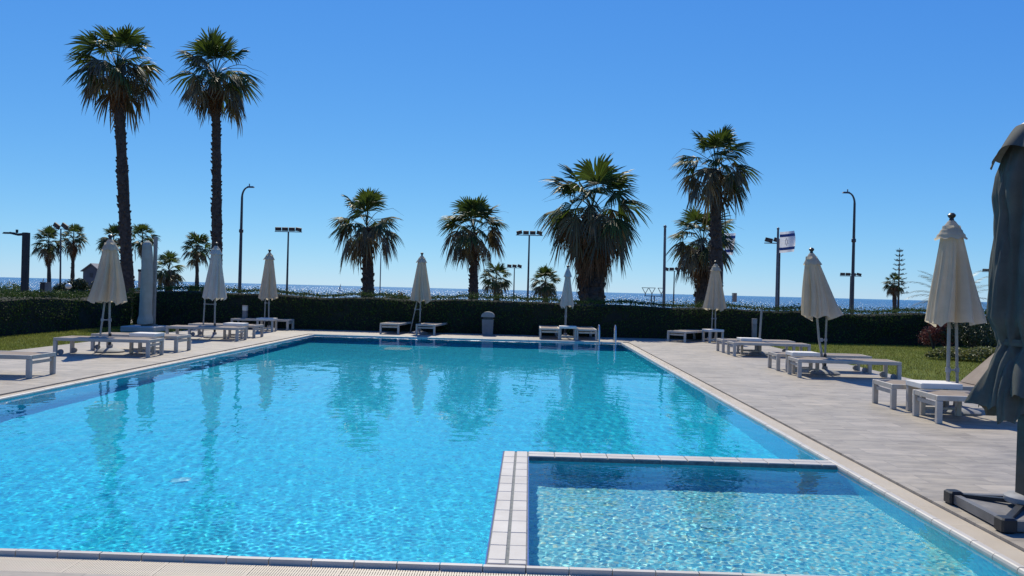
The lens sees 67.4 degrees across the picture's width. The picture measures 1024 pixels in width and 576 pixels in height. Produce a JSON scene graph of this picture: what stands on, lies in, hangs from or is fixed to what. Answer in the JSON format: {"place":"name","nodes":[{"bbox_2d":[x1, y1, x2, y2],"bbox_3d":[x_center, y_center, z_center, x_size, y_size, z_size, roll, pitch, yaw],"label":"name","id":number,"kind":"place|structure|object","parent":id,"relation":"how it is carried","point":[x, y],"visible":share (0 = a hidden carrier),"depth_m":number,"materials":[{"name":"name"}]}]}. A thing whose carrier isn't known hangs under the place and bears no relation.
{"place":"outdoors","nodes":[
{"label":"outdoors","id":0,"kind":"place"},
{"bbox_2d":[0,324,192,350],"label":"lawn","id":1,"kind":"structure","parent":0,"point":[57,336],"depth_m":20.79,"materials":[{"name":"green plant"}]},
{"bbox_2d":[0,287,136,335],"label":"hedge","id":2,"kind":"object","parent":1,"relation":"on","point":[24,312],"visible":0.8,"depth_m":23.37,"materials":[{"name":"green plant"}]},
{"bbox_2d":[120,237,165,331],"bbox_3d":[-11.653,-0.125,24.468,1.080,3.025,1.000,1,0,1],"label":"covered parasol","id":3,"kind":"object","parent":1,"relation":"on","point":[146,319],"visible":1,"depth_m":24.33,"materials":[{"name":"fabric"}]},
{"bbox_2d":[0,335,819,564],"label":"pool water","id":4,"kind":"structure","parent":0,"point":[355,448],"depth_m":8.26,"materials":[{"name":"blue liquid"}]},
{"bbox_2d":[0,277,986,315],"bbox_3d":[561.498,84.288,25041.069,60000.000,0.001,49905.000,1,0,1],"label":"sea","id":5,"kind":"structure","parent":0,"point":[34,283],"depth_m":1416.65,"materials":[{"name":"blue liquid"}]},
{"bbox_2d":[0,328,1023,575],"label":"pool deck","id":6,"kind":"structure","parent":0,"point":[928,458],"depth_m":11.55,"materials":[{"name":"tile"}]},
{"bbox_2d":[0,351,55,377],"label":"sun lounger","id":7,"kind":"object","parent":6,"relation":"on","point":[28,356],"visible":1,"depth_m":12.64,"materials":[{"name":"white plastic"}]},
{"bbox_2d":[87,234,126,352],"bbox_3d":[-9.037,0.114,17.231,0.809,2.642,0.770,1,0,-17],"label":"umbrella","id":8,"kind":"object","parent":6,"relation":"on","point":[108,285],"visible":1,"depth_m":17.07,"materials":[{"name":"beige fabric"}]},
{"bbox_2d":[53,336,163,356],"bbox_3d":[-8.688,1.254,16.577,2.046,0.373,0.680,1,0,0],"label":"sun lounger","id":9,"kind":"object","parent":6,"relation":"on","point":[73,339],"visible":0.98,"depth_m":16.29,"materials":[{"name":"white plastic"}]},
{"bbox_2d":[90,332,190,351],"bbox_3d":[-8.657,1.258,17.951,2.046,0.373,0.680,1,0,3],"label":"sun lounger","id":10,"kind":"object","parent":6,"relation":"on","point":[175,337],"visible":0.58,"depth_m":17.70,"materials":[{"name":"white plastic"}]},
{"bbox_2d":[129,332,164,353],"bbox_3d":[-8.198,1.231,17.244,0.580,0.450,0.460,1,0,1],"label":"side table","id":11,"kind":"object","parent":6,"relation":"on","point":[140,348],"visible":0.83,"depth_m":17.04,"materials":[{"name":"white plastic"}]},
{"bbox_2d":[165,325,246,340],"bbox_3d":[-8.643,1.268,21.745,2.046,0.373,0.680,1,0,1],"label":"sun lounger","id":12,"kind":"object","parent":6,"relation":"on","point":[237,329],"visible":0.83,"depth_m":21.43,"materials":[{"name":"white plastic"}]},
{"bbox_2d":[202,242,226,337],"bbox_3d":[-8.704,0.056,22.504,0.693,2.802,0.616,1,0,1],"label":"umbrella","id":13,"kind":"object","parent":6,"relation":"on","point":[214,289],"visible":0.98,"depth_m":22.37,"materials":[{"name":"white fabric"}]},
{"bbox_2d":[188,323,263,337],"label":"sun lounger","id":14,"kind":"object","parent":6,"relation":"on","point":[253,326],"visible":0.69,"depth_m":22.98,"materials":[{"name":"white plastic"}]},
{"bbox_2d":[223,322,248,338],"bbox_3d":[-8.081,1.247,22.463,0.580,0.450,0.460,1,0,1],"label":"side table","id":15,"kind":"object","parent":6,"relation":"on","point":[229,335],"visible":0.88,"depth_m":22.25,"materials":[{"name":"white plastic"}]},
{"bbox_2d":[242,305,247,322],"bbox_3d":[-9.535,1.037,27.418,0.160,0.823,0.160,1,0,1],"label":"bollard light","id":16,"kind":"object","parent":6,"relation":"on","point":[245,311],"visible":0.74,"depth_m":27.34,"materials":[{"name":"grey metal"}]},
{"bbox_2d":[231,318,293,329],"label":"sun lounger","id":17,"kind":"object","parent":6,"relation":"on","point":[287,321],"visible":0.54,"depth_m":27.00,"materials":[{"name":"white plastic"}]},
{"bbox_2d":[256,318,277,331],"bbox_3d":[-8.376,1.249,26.241,0.580,0.450,0.460,1,0,1],"label":"side table","id":18,"kind":"object","parent":6,"relation":"on","point":[272,320],"visible":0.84,"depth_m":26.03,"materials":[{"name":"white plastic"}]},
{"bbox_2d":[258,249,277,330],"bbox_3d":[-8.470,0.062,26.741,0.672,2.822,0.639,1,0,18],"label":"umbrella","id":19,"kind":"object","parent":6,"relation":"on","point":[268,289],"visible":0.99,"depth_m":26.62,"materials":[{"name":"beige fabric"}]},
{"bbox_2d":[379,321,411,333],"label":"sun lounger","id":20,"kind":"object","parent":6,"relation":"on","point":[397,324],"visible":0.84,"depth_m":26.29,"materials":[{"name":"white plastic"}]},
{"bbox_2d":[410,252,431,333],"bbox_3d":[-3.216,0.176,27.070,0.743,2.862,0.702,1,0,1],"label":"umbrella","id":21,"kind":"object","parent":6,"relation":"on","point":[420,292],"visible":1,"depth_m":26.93,"materials":[{"name":"beige fabric"}]},
{"bbox_2d":[416,322,446,334],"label":"sun lounger","id":22,"kind":"object","parent":6,"relation":"on","point":[430,324],"visible":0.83,"depth_m":26.30,"materials":[{"name":"white plastic"}]},
{"bbox_2d":[481,312,494,334],"bbox_3d":[-0.852,1.249,27.122,0.470,0.825,0.420,1,0,1],"label":"litter bin","id":23,"kind":"object","parent":6,"relation":"on","point":[487,323],"visible":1,"depth_m":26.94,"materials":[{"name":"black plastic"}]},
{"bbox_2d":[0,334,1023,575],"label":"overflow grating","id":24,"kind":"object","parent":6,"relation":"on","point":[91,566],"visible":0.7,"depth_m":4.46,"materials":[{"name":"white plastic"}]},
{"bbox_2d":[539,325,559,339],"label":"sun lounger","id":25,"kind":"object","parent":6,"relation":"on","point":[556,328],"visible":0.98,"depth_m":25.67,"materials":[{"name":"white plastic"}]},
{"bbox_2d":[556,265,573,337],"bbox_3d":[1.881,0.468,26.763,0.610,2.532,0.610,1,0,1],"label":"umbrella","id":26,"kind":"object","parent":6,"relation":"on","point":[566,298],"visible":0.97,"depth_m":26.67,"materials":[{"name":"white fabric"}]},
{"bbox_2d":[559,325,576,339],"bbox_3d":[1.876,1.506,25.910,0.580,0.450,0.460,1,0,1],"label":"side table","id":27,"kind":"object","parent":6,"relation":"on","point":[568,327],"visible":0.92,"depth_m":25.68,"materials":[{"name":"white plastic"}]},
{"bbox_2d":[573,326,596,339],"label":"sun lounger","id":28,"kind":"object","parent":6,"relation":"on","point":[584,328],"visible":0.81,"depth_m":25.70,"materials":[{"name":"white plastic"}]},
{"bbox_2d":[597,325,616,343],"bbox_3d":[3.093,2.105,25.096,0.574,1.812,0.552,1,0,1],"label":"pool ladder","id":29,"kind":"object","parent":6,"relation":"attached to","point":[615,335],"visible":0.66,"depth_m":24.95,"materials":[{"name":"silver metal"}]},
{"bbox_2d":[667,329,707,342],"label":"sun lounger","id":30,"kind":"object","parent":6,"relation":"on","point":[693,331],"visible":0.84,"depth_m":26.11,"materials":[{"name":"white plastic"}]},
{"bbox_2d":[702,329,723,342],"bbox_3d":[6.852,1.633,26.198,0.580,0.450,0.460,1,0,-19],"label":"side table","id":31,"kind":"object","parent":6,"relation":"on","point":[709,331],"visible":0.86,"depth_m":26.06,"materials":[{"name":"white plastic"}]},
{"bbox_2d":[702,261,726,341],"bbox_3d":[7.088,0.455,26.815,0.762,2.822,0.786,1,0,28],"label":"umbrella","id":32,"kind":"object","parent":6,"relation":"on","point":[714,299],"visible":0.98,"depth_m":26.65,"materials":[{"name":"beige fabric"}]},
{"bbox_2d":[737,337,761,354],"bbox_3d":[6.594,1.614,21.363,0.580,0.450,0.460,1,0,1],"label":"side table","id":33,"kind":"object","parent":6,"relation":"on","point":[740,348],"visible":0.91,"depth_m":21.15,"materials":[{"name":"white plastic"}]},
{"bbox_2d":[716,338,794,352],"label":"sun lounger","id":34,"kind":"object","parent":6,"relation":"on","point":[722,340],"visible":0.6,"depth_m":21.94,"materials":[{"name":"white plastic"}]},
{"bbox_2d":[747,309,767,354],"bbox_3d":[6.874,1.216,21.348,0.610,1.261,0.610,1,0,1],"label":"umbrella stand","id":35,"kind":"object","parent":6,"relation":"on","point":[762,352],"visible":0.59,"depth_m":21.32,"materials":[{"name":"metal"}]},
{"bbox_2d":[727,341,810,355],"bbox_3d":[6.924,1.658,20.765,2.046,0.373,0.680,1,0,1],"label":"sun lounger","id":36,"kind":"object","parent":6,"relation":"on","point":[790,344],"visible":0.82,"depth_m":20.45,"materials":[{"name":"white plastic"}]},
{"bbox_2d":[785,351,819,373],"bbox_3d":[6.213,1.592,16.440,0.580,0.450,0.460,1,0,1],"label":"side table","id":37,"kind":"object","parent":6,"relation":"on","point":[802,353],"visible":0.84,"depth_m":16.23,"materials":[{"name":"white plastic"}]},
{"bbox_2d":[768,351,871,372],"bbox_3d":[6.822,1.647,17.078,2.046,0.373,0.680,1,0,2],"label":"sun lounger","id":38,"kind":"object","parent":6,"relation":"on","point":[778,355],"visible":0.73,"depth_m":16.78,"materials":[{"name":"white plastic"}]},
{"bbox_2d":[801,248,843,375],"bbox_3d":[6.619,0.487,16.340,0.801,2.682,0.842,2,0,-32],"label":"umbrella","id":39,"kind":"object","parent":6,"relation":"on","point":[818,300],"visible":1,"depth_m":16.20,"materials":[{"name":"beige fabric"}]},
{"bbox_2d":[787,356,901,379],"bbox_3d":[6.792,1.643,15.749,2.046,0.373,0.680,1,0,2],"label":"sun lounger","id":40,"kind":"object","parent":6,"relation":"on","point":[885,363],"visible":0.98,"depth_m":15.45,"materials":[{"name":"white plastic"}]},
{"bbox_2d":[872,353,993,408],"bbox_3d":[6.636,1.368,11.612,2.046,0.893,0.680,1,0,2],"label":"sun lounger","id":41,"kind":"object","parent":6,"relation":"on","point":[969,381],"visible":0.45,"depth_m":11.67,"materials":[{"name":"white plastic"}]},
{"bbox_2d":[906,380,962,415],"bbox_3d":[6.052,1.575,11.032,0.580,0.450,0.460,1,0,1],"label":"side table","id":42,"kind":"object","parent":6,"relation":"on","point":[929,384],"visible":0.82,"depth_m":10.83,"materials":[{"name":"white plastic"}]},
{"bbox_2d":[912,389,970,423],"bbox_3d":[6.622,1.625,10.391,2.046,0.373,0.680,1,0,2],"label":"sun lounger","id":43,"kind":"object","parent":6,"relation":"on","point":[939,396],"visible":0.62,"depth_m":10.37,"materials":[{"name":"white plastic"}]},
{"bbox_2d":[925,213,986,415],"bbox_3d":[6.474,0.360,11.148,0.753,2.902,0.807,1,0,1],"label":"umbrella","id":44,"kind":"object","parent":6,"relation":"on","point":[954,296],"visible":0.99,"depth_m":11.02,"materials":[{"name":"beige fabric"}]},
{"bbox_2d":[944,123,1023,533],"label":"cantilever parasol","id":45,"kind":"object","parent":6,"relation":"on","point":[997,390],"visible":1,"depth_m":5.77,"materials":[{"name":"fabric"}]},
{"bbox_2d":[0,0,1023,301],"label":"sky","id":46,"kind":"structure","parent":0,"point":[907,107],"materials":[{"name":"blue"}]},
{"bbox_2d":[529,460,1019,575],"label":"paddling pool water","id":47,"kind":"structure","parent":0,"point":[761,520],"depth_m":5.52,"materials":[{"name":"blue liquid"}]},
{"bbox_2d":[773,342,984,381],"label":"lawn","id":48,"kind":"structure","parent":0,"point":[888,358],"depth_m":20.79,"materials":[{"name":"green plant"}]},
{"bbox_2d":[0,324,992,381],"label":"grass","id":49,"kind":"structure","parent":48,"relation":"on","point":[30,338],"depth_m":21.07,"materials":[{"name":"green plant"}]},
{"bbox_2d":[751,319,756,337],"bbox_3d":[8.504,1.491,26.962,0.160,0.823,0.160,1,0,1],"label":"bollard light","id":50,"kind":"object","parent":48,"relation":"on","point":[754,329],"visible":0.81,"depth_m":26.89,"materials":[{"name":"grey metal"}]},
{"bbox_2d":[918,323,959,348],"bbox_3d":[14.119,1.522,25.430,1.181,1.060,1.119,1,0,1],"label":"red shrub","id":51,"kind":"object","parent":48,"relation":"on","point":[932,335],"visible":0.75,"depth_m":25.29,"materials":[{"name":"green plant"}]},
{"bbox_2d":[924,345,995,360],"bbox_3d":[13.142,1.754,20.478,3.760,0.474,1.352,1,0,42],"label":"ground cover","id":52,"kind":"object","parent":48,"relation":"on","point":[977,352],"visible":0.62,"depth_m":20.85,"materials":[{"name":"green plant"}]},
{"bbox_2d":[939,317,996,347],"bbox_3d":[15.087,1.385,25.269,2.408,1.391,2.361,2,0,-25],"label":"green shrub","id":53,"kind":"object","parent":48,"relation":"on","point":[972,333],"visible":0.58,"depth_m":24.87,"materials":[{"name":"green plant"}]},
{"bbox_3d":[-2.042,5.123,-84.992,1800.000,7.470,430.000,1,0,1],"label":"ground","id":54,"kind":"structure","parent":0,"visible":0},
{"bbox_2d":[2,230,29,291],"bbox_3d":[-17.866,-0.431,27.609,0.925,3.340,0.190,1,0,1],"label":"square lamp post","id":55,"kind":"object","parent":54,"relation":"on","point":[25,260],"visible":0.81,"depth_m":27.51,"materials":[{"name":"grey metal"}]},
{"bbox_2d":[0,281,32,296],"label":"bush","id":56,"kind":"object","parent":54,"relation":"on","point":[14,289],"visible":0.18,"depth_m":39.84,"materials":[{"name":"green plant"}]},
{"bbox_2d":[2,283,55,296],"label":"bush","id":57,"kind":"object","parent":54,"relation":"on","point":[14,287],"visible":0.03,"depth_m":43.24,"materials":[{"name":"green plant"}]},
{"bbox_2d":[40,282,51,296],"bbox_3d":[-19.726,0.494,32.464,0.345,1.480,0.250,1,0,1],"label":"sign box","id":58,"kind":"object","parent":54,"relation":"on","point":[45,286],"visible":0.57,"depth_m":32.38,"materials":[{"name":"grey metal"}]},
{"bbox_2d":[30,225,66,292],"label":"fan palm","id":59,"kind":"object","parent":54,"relation":"on","point":[49,251],"visible":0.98,"depth_m":75.77,"materials":[{"name":"green plant"}]},
{"bbox_2d":[51,282,64,292],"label":"bush","id":60,"kind":"object","parent":54,"relation":"on","point":[58,286],"visible":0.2,"depth_m":58.11,"materials":[{"name":"green plant"}]},
{"bbox_2d":[53,222,68,282],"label":"floodlight mast","id":61,"kind":"object","parent":54,"relation":"on","point":[58,226],"visible":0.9,"depth_m":70.90,"materials":[{"name":"black metal"}]},
{"bbox_2d":[65,283,71,289],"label":"globe lamp","id":62,"kind":"object","parent":54,"relation":"on","point":[68,286],"visible":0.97,"depth_m":45.50,"materials":[{"name":"white glass"}]},
{"bbox_2d":[58,223,86,281],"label":"fan palm","id":63,"kind":"object","parent":54,"relation":"on","point":[71,246],"visible":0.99,"depth_m":78.89,"materials":[{"name":"green plant"}]},
{"bbox_2d":[61,278,93,292],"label":"bush","id":64,"kind":"object","parent":54,"relation":"on","point":[80,284],"visible":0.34,"depth_m":56.63,"materials":[{"name":"green plant"}]},
{"bbox_2d":[80,263,98,288],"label":"gabled house","id":65,"kind":"structure","parent":54,"relation":"on","point":[89,271],"depth_m":117.48,"materials":[{"name":"grey"}]},
{"bbox_2d":[95,223,119,256],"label":"fan palm","id":66,"kind":"object","parent":54,"relation":"on","point":[112,229],"visible":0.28,"depth_m":70.47,"materials":[{"name":"green plant"}]},
{"bbox_2d":[61,23,171,316],"bbox_3d":[-17.353,-5.109,33.442,4.149,12.852,4.090,1,0,1],"label":"fan palm","id":67,"kind":"object","parent":54,"relation":"on","point":[120,86],"visible":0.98,"depth_m":33.18,"materials":[{"name":"green plant"}]},
{"bbox_2d":[138,269,140,287],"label":"square post","id":68,"kind":"object","parent":54,"relation":"on","point":[139,274],"visible":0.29,"depth_m":40.33,"materials":[{"name":"grey metal"}]},
{"bbox_2d":[131,223,160,263],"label":"fan palm","id":69,"kind":"object","parent":54,"relation":"on","point":[139,229],"visible":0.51,"depth_m":60.44,"materials":[{"name":"green plant"}]},
{"bbox_2d":[157,250,186,290],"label":"fan palm","id":70,"kind":"object","parent":54,"relation":"on","point":[168,277],"visible":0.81,"depth_m":48.30,"materials":[{"name":"green plant"}]},
{"bbox_2d":[181,231,210,286],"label":"fan palm","id":71,"kind":"object","parent":54,"relation":"on","point":[196,254],"visible":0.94,"depth_m":62.33,"materials":[{"name":"green plant"}]},
{"bbox_2d":[166,25,267,264],"bbox_3d":[-13.487,-5.194,34.864,4.127,13.191,4.166,1,0,34],"label":"fan palm","id":72,"kind":"object","parent":54,"relation":"on","point":[212,47],"visible":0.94,"depth_m":34.61,"materials":[{"name":"green plant"}]},
{"bbox_2d":[238,184,254,292],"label":"street lamp","id":73,"kind":"object","parent":54,"relation":"on","point":[240,250],"visible":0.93,"depth_m":45.31,"materials":[{"name":"black metal"}]},
{"bbox_2d":[275,227,301,290],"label":"floodlight mast","id":74,"kind":"object","parent":54,"relation":"on","point":[285,229],"visible":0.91,"depth_m":60.35,"materials":[{"name":"black metal"}]},
{"bbox_2d":[328,187,404,296],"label":"fan palm","id":75,"kind":"object","parent":54,"relation":"on","point":[363,243],"visible":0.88,"depth_m":41.76,"materials":[{"name":"green plant"}]},
{"bbox_2d":[379,252,380,296],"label":"light pole","id":76,"kind":"object","parent":54,"relation":"on","point":[380,275],"visible":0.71,"depth_m":60.22,"materials":[{"name":"grey metal"}]},
{"bbox_2d":[384,291,409,299],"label":"bush","id":77,"kind":"object","parent":54,"relation":"on","point":[397,293],"visible":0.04,"depth_m":41.77,"materials":[{"name":"green plant"}]},
{"bbox_2d":[437,193,507,299],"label":"fan palm","id":78,"kind":"object","parent":54,"relation":"on","point":[469,240],"visible":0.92,"depth_m":45.68,"materials":[{"name":"green plant"}]},
{"bbox_2d":[478,262,512,300],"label":"fan palm","id":79,"kind":"object","parent":54,"relation":"on","point":[498,286],"visible":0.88,"depth_m":69.60,"materials":[{"name":"green plant"}]},
{"bbox_2d":[507,264,521,294],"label":"floodlight mast","id":80,"kind":"object","parent":54,"relation":"on","point":[515,266],"visible":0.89,"depth_m":94.96,"materials":[{"name":"grey metal"}]},
{"bbox_2d":[516,230,542,300],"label":"floodlight mast","id":81,"kind":"object","parent":54,"relation":"on","point":[533,233],"visible":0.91,"depth_m":59.92,"materials":[{"name":"grey metal"}]},
{"bbox_2d":[530,264,560,302],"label":"fan palm","id":82,"kind":"object","parent":54,"relation":"on","point":[547,288],"visible":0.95,"depth_m":65.54,"materials":[{"name":"green plant"}]},
{"bbox_2d":[128,282,996,346],"bbox_3d":[5.311,1.027,28.185,38.663,1.659,1.560,1,0,1],"label":"hedge","id":83,"kind":"object","parent":54,"relation":"on","point":[457,315],"visible":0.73,"depth_m":27.82,"materials":[{"name":"green plant"}]},
{"bbox_2d":[535,152,652,303],"bbox_3d":[3.475,-2.000,32.803,5.199,7.659,4.511,1,0,1],"label":"fan palm","id":84,"kind":"object","parent":54,"relation":"on","point":[593,239],"visible":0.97,"depth_m":32.17,"materials":[{"name":"green plant"}]},
{"bbox_2d":[642,287,662,306],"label":"steel frame","id":85,"kind":"object","parent":54,"relation":"on","point":[651,294],"visible":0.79,"depth_m":69.71,"materials":[{"name":"grey metal"}]},
{"bbox_2d":[662,225,666,307],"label":"flagpole","id":86,"kind":"object","parent":54,"relation":"on","point":[664,268],"visible":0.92,"depth_m":49.73,"materials":[{"name":"grey metal"}]},
{"bbox_2d":[666,267,676,303],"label":"floodlight mast","id":87,"kind":"object","parent":54,"relation":"on","point":[667,269],"visible":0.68,"depth_m":94.52,"materials":[{"name":"grey metal"}]},
{"bbox_2d":[663,205,742,307],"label":"fan palm","id":88,"kind":"object","parent":54,"relation":"on","point":[693,262],"visible":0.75,"depth_m":43.29,"materials":[{"name":"green plant"}]},
{"bbox_2d":[672,124,762,285],"bbox_3d":[9.400,-2.840,35.889,3.915,9.639,4.096,2,0,-38],"label":"fan palm","id":89,"kind":"object","parent":54,"relation":"on","point":[715,181],"visible":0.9,"depth_m":35.54,"materials":[{"name":"green plant"}]},
{"bbox_2d":[732,293,736,302],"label":"notice board","id":90,"kind":"object","parent":54,"relation":"on","point":[734,297],"visible":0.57,"depth_m":59.60,"materials":[{"name":"grey metal"}]},
{"bbox_2d":[764,237,780,307],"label":"floodlight mast","id":91,"kind":"object","parent":54,"relation":"on","point":[770,240],"visible":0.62,"depth_m":51.55,"materials":[{"name":"grey metal"}]},
{"bbox_2d":[775,227,779,310],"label":"flagpole","id":92,"kind":"object","parent":54,"relation":"on","point":[776,286],"visible":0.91,"depth_m":49.57,"materials":[{"name":"grey metal"}]},
{"bbox_2d":[779,231,794,252],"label":"flag","id":93,"kind":"object","parent":92,"relation":"attached to","point":[787,241],"visible":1,"depth_m":49.62,"materials":[{"name":"white fabric"}]},
{"bbox_2d":[842,189,855,313],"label":"street lamp","id":94,"kind":"object","parent":54,"relation":"on","point":[853,240],"visible":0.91,"depth_m":44.51,"materials":[{"name":"grey metal"}]},
{"bbox_2d":[840,273,861,310],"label":"floodlight mast","id":95,"kind":"object","parent":54,"relation":"on","point":[849,274],"visible":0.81,"depth_m":89.08,"materials":[{"name":"grey metal"}]},
{"bbox_2d":[880,273,904,312],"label":"fan palm","id":96,"kind":"object","parent":54,"relation":"on","point":[893,290],"visible":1,"depth_m":88.84,"materials":[{"name":"green plant"}]},
{"bbox_2d":[892,248,908,308],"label":"tiered pine","id":97,"kind":"object","parent":54,"relation":"on","point":[899,264],"visible":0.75,"depth_m":108.71,"materials":[{"name":"green plant"}]},
{"bbox_2d":[902,269,987,312],"bbox_3d":[19.254,0.675,33.626,4.142,3.088,3.895,1,0,1],"label":"feather palm","id":98,"kind":"object","parent":54,"relation":"on","point":[930,287],"visible":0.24,"depth_m":33.67,"materials":[{"name":"green plant"}]},
{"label":"flagpole","id":99,"kind":"object","parent":54,"relation":"on","visible":0},
{"bbox_2d":[724,233,735,254],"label":"flag","id":100,"kind":"object","parent":99,"relation":"attached to","point":[732,236],"visible":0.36,"depth_m":61.58,"materials":[{"name":"white fabric"}]},
{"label":"paddling pool wall","id":101,"kind":"structure","parent":0,"visible":0},
{"bbox_2d":[486,452,836,572],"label":"divider wall","id":102,"kind":"structure","parent":101,"relation":"on","point":[652,462],"depth_m":7.42,"materials":[{"name":"tile"}]},
{"bbox_2d":[485,451,683,565],"bbox_3d":[1.489,1.695,6.078,3.232,0.050,3.190,1,0,1],"label":"divider edge strip","id":103,"kind":"object","parent":102,"relation":"on","point":[494,510],"visible":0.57,"depth_m":5.51,"materials":[{"name":"white tile"}]},
{"bbox_2d":[487,451,835,565],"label":"divider tiles","id":104,"kind":"object","parent":102,"relation":"on","point":[498,547],"visible":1,"depth_m":6.35,"materials":[{"name":"white tile"}]},
{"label":"pool wall","id":105,"kind":"structure","parent":0,"visible":0},
{"bbox_2d":[0,334,1023,575],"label":"pool edge tiles","id":106,"kind":"object","parent":105,"relation":"on","point":[1000,558],"visible":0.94,"depth_m":4.52,"materials":[{"name":"white tile"}]}
]}

